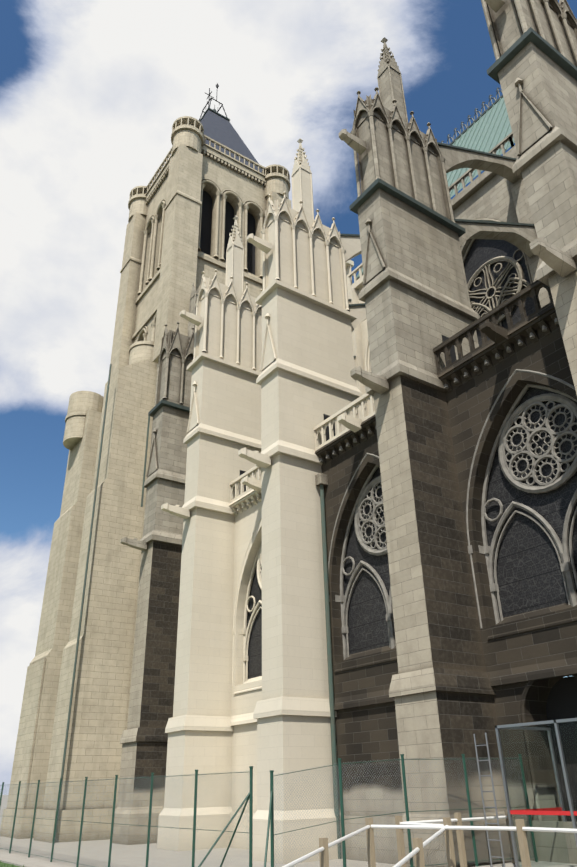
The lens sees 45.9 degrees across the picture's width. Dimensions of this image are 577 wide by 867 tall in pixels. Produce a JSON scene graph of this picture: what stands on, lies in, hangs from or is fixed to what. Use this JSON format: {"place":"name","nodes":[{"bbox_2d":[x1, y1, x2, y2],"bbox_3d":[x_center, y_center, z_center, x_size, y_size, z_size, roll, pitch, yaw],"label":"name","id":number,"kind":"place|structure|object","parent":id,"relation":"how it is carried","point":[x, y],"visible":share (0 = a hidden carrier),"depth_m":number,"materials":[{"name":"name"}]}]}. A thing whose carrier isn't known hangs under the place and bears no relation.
{"place":"outdoors","nodes":[
{"label":"outdoors","id":0,"kind":"place"},
{"bbox_2d":[0,859,31,866],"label":"verge grass","id":1,"kind":"structure","parent":0,"point":[4,863],"depth_m":21.91,"materials":[{"name":"green plant"}]},
{"bbox_2d":[0,795,394,866],"bbox_3d":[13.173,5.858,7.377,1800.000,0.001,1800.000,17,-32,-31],"label":"ground","id":2,"kind":"structure","parent":0,"point":[38,861],"depth_m":23.99,"materials":[{"name":"grey concrete"}]},
{"bbox_2d":[0,83,291,842],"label":"tower","id":3,"kind":"structure","parent":2,"relation":"on","point":[213,178],"depth_m":42.19,"materials":[{"name":"stone"}]},
{"bbox_2d":[112,283,198,844],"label":"pier","id":4,"kind":"structure","parent":2,"relation":"on","point":[144,740],"depth_m":34.80,"materials":[{"name":"stone"}]},
{"bbox_2d":[141,415,341,858],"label":"down pipes","id":5,"kind":"object","parent":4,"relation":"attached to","point":[321,480],"visible":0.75,"depth_m":24.95,"materials":[{"name":"metal"}]},
{"bbox_2d":[157,216,262,850],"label":"pier","id":6,"kind":"structure","parent":2,"relation":"on","point":[224,421],"depth_m":32.18,"materials":[{"name":"stone"}]},
{"bbox_2d":[229,466,261,848],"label":"chapel wall","id":7,"kind":"structure","parent":2,"relation":"on","point":[246,506],"depth_m":30.48,"materials":[{"name":"stone"}]},
{"bbox_2d":[0,754,537,866],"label":"site fence","id":8,"kind":"object","parent":2,"relation":"on","point":[249,797],"visible":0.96,"depth_m":15.99,"materials":[{"name":"green metal"}]},
{"bbox_2d":[238,139,361,863],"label":"pier","id":9,"kind":"structure","parent":2,"relation":"on","point":[305,380],"depth_m":27.08,"materials":[{"name":"stone"}]},
{"bbox_2d":[313,393,403,863],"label":"chapel wall","id":10,"kind":"structure","parent":2,"relation":"on","point":[364,657],"depth_m":24.61,"materials":[{"name":"stone"}]},
{"bbox_2d":[339,37,518,866],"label":"pier","id":11,"kind":"structure","parent":2,"relation":"on","point":[413,295],"depth_m":21.48,"materials":[{"name":"stone"}]},
{"bbox_2d":[433,280,576,863],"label":"chapel wall","id":12,"kind":"structure","parent":2,"relation":"on","point":[511,396],"depth_m":19.80,"materials":[{"name":"stone"}]},
{"bbox_2d":[476,861,576,866],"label":"ramp platform","id":13,"kind":"structure","parent":2,"relation":"on","point":[511,864],"depth_m":15.64,"materials":[{"name":"grey concrete"}]},
{"bbox_2d":[282,810,576,866],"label":"ramp railing","id":14,"kind":"object","parent":13,"relation":"on","point":[446,827],"visible":0.92,"depth_m":13.23,"materials":[{"name":"white wood"}]},
{"bbox_2d":[473,718,576,866],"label":"scaffolding","id":15,"kind":"object","parent":13,"relation":"on","point":[560,810],"visible":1,"depth_m":15.49,"materials":[{"name":"silver metal"}]},
{"bbox_2d":[481,0,576,393],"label":"pier","id":16,"kind":"structure","parent":2,"relation":"on","point":[532,70],"depth_m":20.05,"materials":[{"name":"stone"}]},
{"bbox_2d":[0,0,576,794],"label":"sky","id":17,"kind":"structure","parent":0,"point":[93,92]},
{"bbox_2d":[343,132,535,414],"bbox_3d":[13.061,-12.657,27.342,10.600,21.870,54.660,17,-32,-31],"label":"clerestory","id":18,"kind":"object","parent":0,"point":[497,272],"visible":0.17,"depth_m":37.76,"materials":[{"name":"stone"}]},
{"bbox_2d":[356,88,514,279],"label":"roof","id":19,"kind":"structure","parent":18,"relation":"on","point":[488,129],"depth_m":46.47,"materials":[{"name":"teal metal"}]},
{"bbox_2d":[340,19,576,418],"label":"flying buttresses","id":20,"kind":"structure","parent":18,"relation":"attached to","point":[521,235],"depth_m":33.80,"materials":[{"name":"stone"}]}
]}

